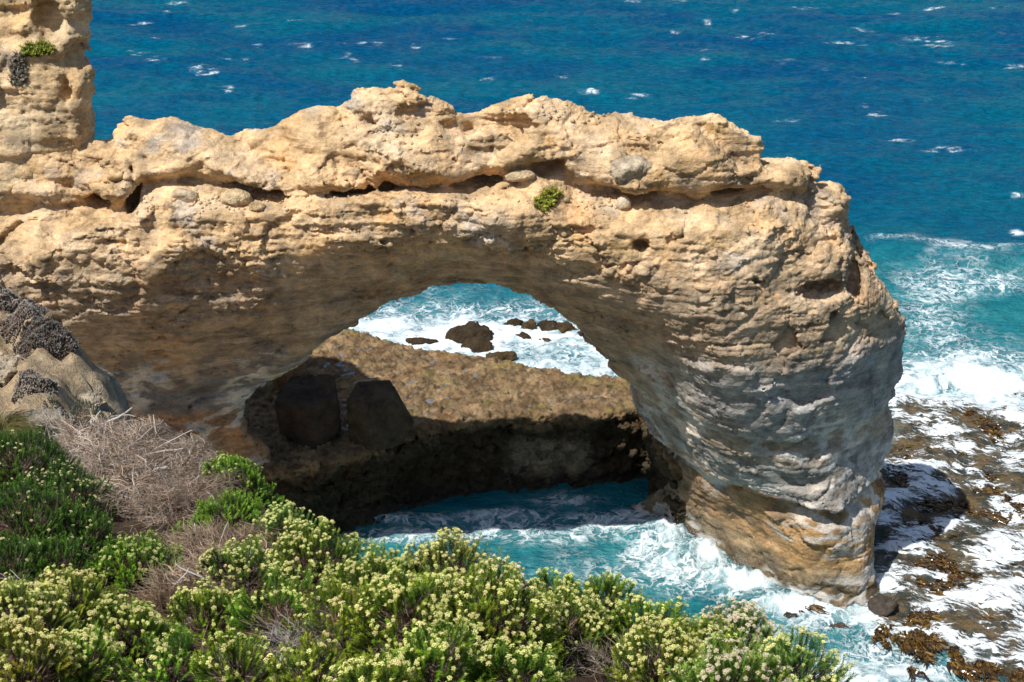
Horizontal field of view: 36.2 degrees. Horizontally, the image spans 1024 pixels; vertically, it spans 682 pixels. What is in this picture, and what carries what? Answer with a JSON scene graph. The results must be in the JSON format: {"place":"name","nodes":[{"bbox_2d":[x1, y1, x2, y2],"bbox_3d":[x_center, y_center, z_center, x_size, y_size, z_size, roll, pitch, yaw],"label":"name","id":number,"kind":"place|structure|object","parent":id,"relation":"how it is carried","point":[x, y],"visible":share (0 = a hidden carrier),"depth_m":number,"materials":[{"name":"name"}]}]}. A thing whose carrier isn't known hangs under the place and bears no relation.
{"place":"outdoors","nodes":[
{"label":"outdoors","id":0,"kind":"place"},
{"bbox_2d":[0,0,95,240],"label":"cliff","id":1,"kind":"structure","parent":0,"point":[46,107],"depth_m":69.33,"materials":[{"name":"stone"}]},
{"bbox_2d":[6,49,28,87],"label":"rock plant","id":2,"kind":"object","parent":1,"relation":"on","point":[13,70],"visible":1,"depth_m":68.76,"materials":[{"name":"grey plant"}]},
{"bbox_2d":[19,38,55,56],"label":"rock plant","id":3,"kind":"object","parent":1,"relation":"on","point":[36,49],"visible":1,"depth_m":68.56,"materials":[{"name":"green plant"}]},
{"bbox_2d":[0,309,737,681],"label":"headland","id":4,"kind":"structure","parent":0,"point":[74,373],"depth_m":27.56,"materials":[{"name":"soil"}]},
{"bbox_2d":[0,357,24,385],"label":"grey scrub","id":5,"kind":"object","parent":4,"relation":"on","point":[17,363],"visible":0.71,"depth_m":28.73,"materials":[{"name":"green plant"}]},
{"bbox_2d":[0,351,24,385],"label":"ledge rock","id":6,"kind":"object","parent":4,"relation":"on","point":[7,371],"visible":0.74,"depth_m":28.68,"materials":[{"name":"stone"}]},
{"bbox_2d":[0,407,43,441],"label":"grass tuft","id":7,"kind":"object","parent":4,"relation":"on","point":[12,421],"visible":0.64,"depth_m":23.68,"materials":[{"name":"green plant"}]},
{"bbox_2d":[0,286,47,315],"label":"grey scrub","id":8,"kind":"object","parent":4,"relation":"on","point":[10,300],"visible":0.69,"depth_m":32.62,"materials":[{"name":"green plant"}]},
{"bbox_2d":[0,299,51,343],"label":"grey scrub","id":9,"kind":"object","parent":4,"relation":"on","point":[14,319],"visible":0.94,"depth_m":31.00,"materials":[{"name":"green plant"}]},
{"bbox_2d":[0,568,55,590],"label":"bare twig","id":10,"kind":"object","parent":4,"relation":"on","point":[18,577],"visible":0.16,"depth_m":16.04,"materials":[{"name":"grey plant"}]},
{"bbox_2d":[0,529,59,590],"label":"green bush","id":11,"kind":"object","parent":4,"relation":"on","point":[5,542],"visible":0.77,"depth_m":16.53,"materials":[{"name":"green plant"}]},
{"bbox_2d":[0,424,63,453],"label":"grey bush","id":12,"kind":"object","parent":4,"relation":"on","point":[48,428],"visible":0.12,"depth_m":23.84,"materials":[{"name":"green plant"}]},
{"bbox_2d":[10,367,58,403],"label":"grey scrub","id":13,"kind":"object","parent":4,"relation":"on","point":[38,381],"visible":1,"depth_m":27.89,"materials":[{"name":"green plant"}]},
{"bbox_2d":[0,423,86,508],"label":"green bush","id":14,"kind":"object","parent":4,"relation":"on","point":[12,466],"visible":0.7,"depth_m":20.63,"materials":[{"name":"green plant"}]},
{"bbox_2d":[0,572,91,654],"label":"flowering shrub","id":15,"kind":"object","parent":4,"relation":"on","point":[11,602],"visible":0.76,"depth_m":14.20,"materials":[{"name":"green plant"}]},
{"bbox_2d":[12,315,82,358],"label":"grey scrub","id":16,"kind":"object","parent":4,"relation":"on","point":[47,333],"visible":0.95,"depth_m":30.25,"materials":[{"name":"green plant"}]},
{"bbox_2d":[0,607,96,681],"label":"flowering shrub","id":17,"kind":"object","parent":4,"relation":"on","point":[16,672],"visible":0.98,"depth_m":11.66,"materials":[{"name":"green plant"}]},
{"bbox_2d":[0,472,96,568],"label":"green bush","id":18,"kind":"object","parent":4,"relation":"on","point":[22,527],"visible":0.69,"depth_m":17.96,"materials":[{"name":"green plant"}]},
{"bbox_2d":[23,405,75,433],"bbox_3d":[-7.852,1.333,26.436,0.898,0.335,0.849,7,26,14],"label":"ledge rock","id":19,"kind":"object","parent":4,"relation":"on","point":[61,411],"visible":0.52,"depth_m":26.41,"materials":[{"name":"stone"}]},
{"bbox_2d":[10,531,110,584],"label":"green bush","id":20,"kind":"object","parent":4,"relation":"on","point":[51,545],"visible":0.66,"depth_m":16.83,"materials":[{"name":"green plant"}]},
{"bbox_2d":[42,395,78,418],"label":"grey bush","id":21,"kind":"object","parent":4,"relation":"on","point":[50,401],"visible":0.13,"depth_m":27.49,"materials":[{"name":"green plant"}]},
{"bbox_2d":[30,455,93,483],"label":"grey bush","id":22,"kind":"object","parent":4,"relation":"on","point":[67,467],"visible":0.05,"depth_m":21.95,"materials":[{"name":"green plant"}]},
{"bbox_2d":[11,459,116,524],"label":"green bush","id":23,"kind":"object","parent":4,"relation":"on","point":[76,488],"visible":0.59,"depth_m":19.90,"materials":[{"name":"green plant"}]},
{"bbox_2d":[18,563,119,631],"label":"flowering shrub","id":24,"kind":"object","parent":4,"relation":"on","point":[84,589],"visible":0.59,"depth_m":15.07,"materials":[{"name":"green plant"}]},
{"bbox_2d":[53,419,101,440],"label":"grey bush","id":25,"kind":"object","parent":4,"relation":"on","point":[59,433],"visible":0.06,"depth_m":26.12,"materials":[{"name":"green plant"}]},
{"bbox_2d":[31,498,128,563],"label":"green bush","id":26,"kind":"object","parent":4,"relation":"on","point":[94,526],"visible":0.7,"depth_m":18.01,"materials":[{"name":"green plant"}]},
{"bbox_2d":[24,620,138,681],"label":"flowering shrub","id":27,"kind":"object","parent":4,"relation":"on","point":[89,666],"visible":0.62,"depth_m":12.14,"materials":[{"name":"green plant"}]},
{"bbox_2d":[68,397,107,428],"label":"grey bush","id":28,"kind":"object","parent":4,"relation":"on","point":[87,411],"visible":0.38,"depth_m":26.76,"materials":[{"name":"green plant"}]},
{"bbox_2d":[79,389,106,407],"bbox_3d":[-7.932,1.098,29.462,0.532,0.255,0.651,-11,27,-22],"label":"ledge rock","id":29,"kind":"object","parent":4,"relation":"on","point":[97,399],"visible":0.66,"depth_m":29.38,"materials":[{"name":"stone"}]},
{"bbox_2d":[17,407,209,469],"bbox_3d":[-6.122,2.397,24.758,3.836,3.524,3.983,7,26,14],"label":"dead shrub","id":30,"kind":"object","parent":4,"relation":"on","point":[84,436],"visible":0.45,"depth_m":24.24,"materials":[{"name":"grey plant"}]},
{"bbox_2d":[105,562,129,586],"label":"green bush","id":31,"kind":"object","parent":4,"relation":"on","point":[113,575],"visible":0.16,"depth_m":17.11,"materials":[{"name":"green plant"}]},
{"bbox_2d":[83,529,186,593],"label":"green bush","id":32,"kind":"object","parent":4,"relation":"on","point":[130,554],"visible":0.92,"depth_m":16.97,"materials":[{"name":"green plant"}]},
{"bbox_2d":[82,591,188,666],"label":"flowering shrub","id":33,"kind":"object","parent":4,"relation":"on","point":[124,633],"visible":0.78,"depth_m":13.50,"materials":[{"name":"green plant"}]},
{"bbox_2d":[58,417,242,493],"bbox_3d":[-5.325,2.003,23.051,3.263,2.095,3.514,-16,29,-30],"label":"dead shrub","id":34,"kind":"object","parent":4,"relation":"on","point":[183,447],"visible":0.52,"depth_m":23.10,"materials":[{"name":"plant"}]},
{"bbox_2d":[60,441,242,517],"bbox_3d":[-5.114,1.887,21.441,2.459,1.296,2.725,12,28,24],"label":"dead shrub","id":35,"kind":"object","parent":4,"relation":"on","point":[124,481],"visible":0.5,"depth_m":21.49,"materials":[{"name":"grey plant"}]},
{"bbox_2d":[80,461,247,530],"bbox_3d":[-4.289,2.027,20.145,2.037,0.840,1.885,22,33,38],"label":"dead shrub","id":36,"kind":"object","parent":4,"relation":"on","point":[181,497],"visible":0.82,"depth_m":20.05,"materials":[{"name":"plant"}]},
{"bbox_2d":[116,620,212,681],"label":"flowering shrub","id":37,"kind":"object","parent":4,"relation":"on","point":[165,660],"visible":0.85,"depth_m":11.89,"materials":[{"name":"green plant"}]},
{"bbox_2d":[118,574,248,626],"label":"dead shrub","id":38,"kind":"object","parent":4,"relation":"on","point":[155,598],"visible":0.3,"depth_m":15.63,"materials":[{"name":"brown plant"}]},
{"bbox_2d":[170,514,206,536],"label":"green bush","id":39,"kind":"object","parent":4,"relation":"on","point":[189,521],"visible":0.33,"depth_m":18.88,"materials":[{"name":"green plant"}]},
{"bbox_2d":[122,549,271,622],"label":"dead shrub","id":40,"kind":"object","parent":4,"relation":"on","point":[190,586],"visible":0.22,"depth_m":16.00,"materials":[{"name":"plant"}]},
{"bbox_2d":[163,576,253,645],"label":"flowering shrub","id":41,"kind":"object","parent":4,"relation":"on","point":[210,618],"visible":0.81,"depth_m":14.48,"materials":[{"name":"green plant"}]},
{"bbox_2d":[130,532,303,615],"bbox_3d":[-3.018,2.474,16.516,1.870,0.841,2.038,11,27,23],"label":"dead shrub","id":42,"kind":"object","parent":4,"relation":"on","point":[191,571],"visible":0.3,"depth_m":16.23,"materials":[{"name":"grey plant"}]},
{"bbox_2d":[151,513,295,573],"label":"dead shrub","id":43,"kind":"object","parent":4,"relation":"on","point":[202,538],"visible":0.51,"depth_m":17.61,"materials":[{"name":"plant"}]},
{"bbox_2d":[193,487,265,532],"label":"green bush","id":44,"kind":"object","parent":4,"relation":"on","point":[236,513],"visible":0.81,"depth_m":18.93,"materials":[{"name":"green plant"}]},
{"bbox_2d":[188,627,293,681],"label":"flowering shrub","id":45,"kind":"object","parent":4,"relation":"on","point":[226,668],"visible":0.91,"depth_m":11.57,"materials":[{"name":"green plant"}]},
{"bbox_2d":[201,451,288,512],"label":"green bush","id":46,"kind":"object","parent":4,"relation":"on","point":[252,483],"visible":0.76,"depth_m":21.41,"materials":[{"name":"green plant"}]},
{"bbox_2d":[193,534,298,612],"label":"flowering shrub","id":47,"kind":"object","parent":4,"relation":"on","point":[234,555],"visible":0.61,"depth_m":16.12,"materials":[{"name":"green plant"}]},
{"bbox_2d":[214,559,336,648],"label":"flowering shrub","id":48,"kind":"object","parent":4,"relation":"on","point":[289,591],"visible":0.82,"depth_m":13.83,"materials":[{"name":"green plant"}]},
{"bbox_2d":[248,499,316,555],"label":"flowering shrub","id":49,"kind":"object","parent":4,"relation":"on","point":[285,511],"visible":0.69,"depth_m":17.82,"materials":[{"name":"green plant"}]},
{"bbox_2d":[262,630,348,681],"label":"flowering shrub","id":50,"kind":"object","parent":4,"relation":"on","point":[309,666],"visible":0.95,"depth_m":11.34,"materials":[{"name":"green plant"}]},
{"bbox_2d":[258,515,371,604],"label":"flowering shrub","id":51,"kind":"object","parent":4,"relation":"on","point":[300,544],"visible":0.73,"depth_m":16.02,"materials":[{"name":"green plant"}]},
{"bbox_2d":[251,608,379,674],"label":"dead shrub","id":52,"kind":"object","parent":4,"relation":"on","point":[287,637],"visible":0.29,"depth_m":13.13,"materials":[{"name":"plant"}]},
{"bbox_2d":[273,586,400,645],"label":"dead shrub","id":53,"kind":"object","parent":4,"relation":"on","point":[324,611],"visible":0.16,"depth_m":13.89,"materials":[{"name":"grey plant"}]},
{"bbox_2d":[3,458,679,681],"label":"twig litter","id":54,"kind":"object","parent":4,"relation":"on","point":[241,620],"visible":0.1,"depth_m":14.14,"materials":[{"name":"brown plant"}]},
{"bbox_2d":[280,575,405,659],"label":"flowering shrub","id":55,"kind":"object","parent":4,"relation":"on","point":[338,596],"visible":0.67,"depth_m":12.88,"materials":[{"name":"green plant"}]},
{"bbox_2d":[322,644,416,681],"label":"flowering shrub","id":56,"kind":"object","parent":4,"relation":"on","point":[369,666],"visible":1,"depth_m":10.30,"materials":[{"name":"green plant"}]},
{"bbox_2d":[317,536,439,628],"bbox_3d":[-1.202,2.305,14.478,1.357,1.238,1.256,0,25,0],"label":"flowering shrub","id":57,"kind":"object","parent":4,"relation":"on","point":[373,561],"visible":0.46,"depth_m":14.30,"materials":[{"name":"green plant"}]},
{"bbox_2d":[330,564,492,666],"bbox_3d":[-0.814,2.255,12.792,1.393,1.189,1.303,-17,30,-32],"label":"flowering shrub","id":58,"kind":"object","parent":4,"relation":"on","point":[397,594],"visible":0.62,"depth_m":12.55,"materials":[{"name":"green plant"}]},
{"bbox_2d":[374,611,512,681],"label":"flowering shrub","id":59,"kind":"object","parent":4,"relation":"on","point":[425,659],"visible":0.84,"depth_m":10.78,"materials":[{"name":"green plant"}]},
{"bbox_2d":[391,527,502,617],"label":"flowering shrub","id":60,"kind":"object","parent":4,"relation":"on","point":[433,554],"visible":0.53,"depth_m":14.64,"materials":[{"name":"green plant"}]},
{"bbox_2d":[418,551,574,676],"bbox_3d":[-0.139,2.208,12.443,1.284,1.266,1.329,0,25,0],"label":"flowering shrub","id":61,"kind":"object","parent":4,"relation":"on","point":[486,612],"visible":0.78,"depth_m":12.20,"materials":[{"name":"green plant"}]},
{"bbox_2d":[457,636,575,681],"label":"flowering shrub","id":62,"kind":"object","parent":4,"relation":"on","point":[524,663],"visible":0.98,"depth_m":10.86,"materials":[{"name":"green plant"}]},
{"bbox_2d":[472,545,560,627],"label":"flowering shrub","id":63,"kind":"object","parent":4,"relation":"on","point":[524,584],"visible":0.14,"depth_m":14.06,"materials":[{"name":"green plant"}]},
{"bbox_2d":[523,566,608,638],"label":"flowering shrub","id":64,"kind":"object","parent":4,"relation":"on","point":[573,587],"visible":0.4,"depth_m":14.16,"materials":[{"name":"green plant"}]},
{"bbox_2d":[524,584,619,661],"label":"flowering shrub","id":65,"kind":"object","parent":4,"relation":"on","point":[587,620],"visible":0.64,"depth_m":13.10,"materials":[{"name":"green plant"}]},
{"bbox_2d":[527,627,684,681],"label":"dead shrub","id":66,"kind":"object","parent":4,"relation":"on","point":[596,662],"visible":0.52,"depth_m":12.56,"materials":[{"name":"grey plant"}]},
{"bbox_2d":[576,570,646,635],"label":"flowering shrub","id":67,"kind":"object","parent":4,"relation":"on","point":[610,588],"visible":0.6,"depth_m":14.50,"materials":[{"name":"green plant"}]},
{"bbox_2d":[597,591,691,670],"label":"flowering shrub","id":68,"kind":"object","parent":4,"relation":"on","point":[626,621],"visible":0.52,"depth_m":13.32,"materials":[{"name":"green plant"}]},
{"bbox_2d":[600,614,718,681],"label":"flowering shrub","id":69,"kind":"object","parent":4,"relation":"on","point":[672,650],"visible":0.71,"depth_m":11.86,"materials":[{"name":"green plant"}]},
{"bbox_2d":[650,610,740,665],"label":"flowering shrub","id":70,"kind":"object","parent":4,"relation":"on","point":[703,628],"visible":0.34,"depth_m":13.18,"materials":[{"name":"green plant"}]},
{"bbox_2d":[662,630,792,681],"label":"flowering shrub","id":71,"kind":"object","parent":4,"relation":"on","point":[733,664],"visible":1,"depth_m":10.88,"materials":[{"name":"green plant"}]},
{"bbox_2d":[689,596,800,677],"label":"flowering shrub","id":72,"kind":"object","parent":4,"relation":"on","point":[754,621],"visible":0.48,"depth_m":13.49,"materials":[{"name":"green plant"}]},
{"bbox_2d":[737,625,858,681],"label":"flowering shrub","id":73,"kind":"object","parent":4,"relation":"on","point":[782,647],"visible":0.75,"depth_m":12.43,"materials":[{"name":"green plant"}]},
{"bbox_2d":[84,0,1023,681],"bbox_3d":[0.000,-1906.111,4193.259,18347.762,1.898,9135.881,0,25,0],"label":"water","id":74,"kind":"structure","parent":0,"point":[900,122],"depth_m":143.19,"materials":[{"name":"blue liquid"}]},
{"bbox_2d":[405,337,438,344],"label":"surf rock","id":75,"kind":"object","parent":74,"relation":"in","point":[417,340],"visible":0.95,"depth_m":105.22,"materials":[{"name":"brown stone"}]},
{"bbox_2d":[0,80,906,608],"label":"rock arch","id":76,"kind":"object","parent":74,"relation":"in","point":[754,358],"visible":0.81,"depth_m":69.88,"materials":[{"name":"stone"}]},
{"bbox_2d":[171,188,198,202],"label":"boulder","id":77,"kind":"object","parent":76,"relation":"on","point":[186,195],"visible":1,"depth_m":68.58,"materials":[{"name":"stone"}]},
{"bbox_2d":[220,188,252,205],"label":"boulder","id":78,"kind":"object","parent":76,"relation":"on","point":[234,196],"visible":0.99,"depth_m":68.59,"materials":[{"name":"stone"}]},
{"bbox_2d":[249,201,265,211],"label":"boulder","id":79,"kind":"object","parent":76,"relation":"on","point":[255,206],"visible":1,"depth_m":68.37,"materials":[{"name":"stone"}]},
{"bbox_2d":[130,104,785,222],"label":"rubble","id":80,"kind":"object","parent":76,"relation":"on","point":[465,197],"visible":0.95,"depth_m":68.85,"materials":[{"name":"stone"}]},
{"bbox_2d":[505,169,534,181],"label":"boulder","id":81,"kind":"object","parent":76,"relation":"on","point":[516,175],"visible":1,"depth_m":68.35,"materials":[{"name":"stone"}]},
{"bbox_2d":[533,185,562,210],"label":"rock plant","id":82,"kind":"object","parent":76,"relation":"on","point":[550,197],"visible":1,"depth_m":68.34,"materials":[{"name":"green plant"}]},
{"bbox_2d":[615,195,630,209],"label":"boulder","id":83,"kind":"object","parent":76,"relation":"on","point":[623,202],"visible":1,"depth_m":68.69,"materials":[{"name":"stone"}]},
{"bbox_2d":[609,154,652,184],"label":"boulder","id":84,"kind":"object","parent":76,"relation":"on","point":[622,170],"visible":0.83,"depth_m":67.77,"materials":[{"name":"stone"}]},
{"bbox_2d":[242,328,687,534],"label":"rock platform","id":85,"kind":"object","parent":74,"relation":"in","point":[342,482],"visible":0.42,"depth_m":87.71,"materials":[{"name":"brown stone"}]},
{"bbox_2d":[272,363,307,391],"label":"boulder","id":86,"kind":"object","parent":85,"relation":"on","point":[279,383],"visible":0.31,"depth_m":87.75,"materials":[{"name":"brown stone"}]},
{"bbox_2d":[275,374,340,448],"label":"boulder","id":87,"kind":"object","parent":85,"relation":"on","point":[307,409],"visible":1,"depth_m":83.03,"materials":[{"name":"brown stone"}]},
{"bbox_2d":[352,377,382,387],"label":"boulder","id":88,"kind":"object","parent":85,"relation":"on","point":[370,379],"visible":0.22,"depth_m":88.66,"materials":[{"name":"brown stone"}]},
{"bbox_2d":[346,380,413,451],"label":"boulder","id":89,"kind":"object","parent":85,"relation":"on","point":[379,417],"visible":1,"depth_m":83.10,"materials":[{"name":"brown stone"}]},
{"bbox_2d":[323,344,615,438],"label":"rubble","id":90,"kind":"object","parent":85,"relation":"on","point":[353,372],"visible":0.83,"depth_m":90.46,"materials":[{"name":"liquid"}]},
{"bbox_2d":[445,321,493,343],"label":"surf rock","id":91,"kind":"object","parent":74,"relation":"in","point":[461,334],"visible":0.69,"depth_m":105.55,"materials":[{"name":"brown stone"}]},
{"bbox_2d":[461,336,492,352],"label":"surf rock","id":92,"kind":"object","parent":74,"relation":"in","point":[478,344],"visible":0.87,"depth_m":104.15,"materials":[{"name":"brown stone"}]},
{"bbox_2d":[486,351,516,360],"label":"surf rock","id":93,"kind":"object","parent":74,"relation":"in","point":[508,355],"visible":0.56,"depth_m":102.95,"materials":[{"name":"brown stone"}]},
{"bbox_2d":[503,318,523,325],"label":"surf rock","id":94,"kind":"object","parent":74,"relation":"in","point":[516,322],"visible":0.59,"depth_m":107.67,"materials":[{"name":"brown stone"}]},
{"bbox_2d":[515,331,531,338],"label":"surf rock","id":95,"kind":"object","parent":74,"relation":"in","point":[523,335],"visible":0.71,"depth_m":106.10,"materials":[{"name":"brown stone"}]},
{"bbox_2d":[521,319,536,329],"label":"surf rock","id":96,"kind":"object","parent":74,"relation":"in","point":[530,324],"visible":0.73,"depth_m":107.01,"materials":[{"name":"brown stone"}]},
{"bbox_2d":[531,338,551,341],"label":"surf rock","id":97,"kind":"object","parent":74,"relation":"in","point":[546,339],"visible":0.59,"depth_m":105.48,"materials":[{"name":"brown stone"}]},
{"bbox_2d":[537,319,557,330],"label":"surf rock","id":98,"kind":"object","parent":74,"relation":"in","point":[546,325],"visible":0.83,"depth_m":106.98,"materials":[{"name":"brown stone"}]},
{"bbox_2d":[556,321,576,332],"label":"surf rock","id":99,"kind":"object","parent":74,"relation":"in","point":[564,327],"visible":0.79,"depth_m":106.81,"materials":[{"name":"brown stone"}]},
{"bbox_2d":[393,237,1015,651],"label":"sea spray","id":100,"kind":"object","parent":74,"relation":"on","point":[729,559],"visible":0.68,"depth_m":79.04,"materials":[{"name":"white liquid"}]},
{"bbox_2d":[783,612,798,618],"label":"surf rock","id":101,"kind":"object","parent":74,"relation":"in","point":[788,614],"visible":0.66,"depth_m":76.99,"materials":[{"name":"stone"}]},
{"bbox_2d":[829,622,849,628],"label":"surf rock","id":102,"kind":"object","parent":74,"relation":"in","point":[840,625],"visible":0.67,"depth_m":76.40,"materials":[{"name":"brown stone"}]},
{"bbox_2d":[867,594,898,616],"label":"surf rock","id":103,"kind":"object","parent":74,"relation":"in","point":[881,605],"visible":1,"depth_m":76.54,"materials":[{"name":"grey stone"}]},
{"bbox_2d":[799,392,1023,681],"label":"kelp","id":104,"kind":"object","parent":74,"relation":"on","point":[920,643],"visible":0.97,"depth_m":78.59}
]}

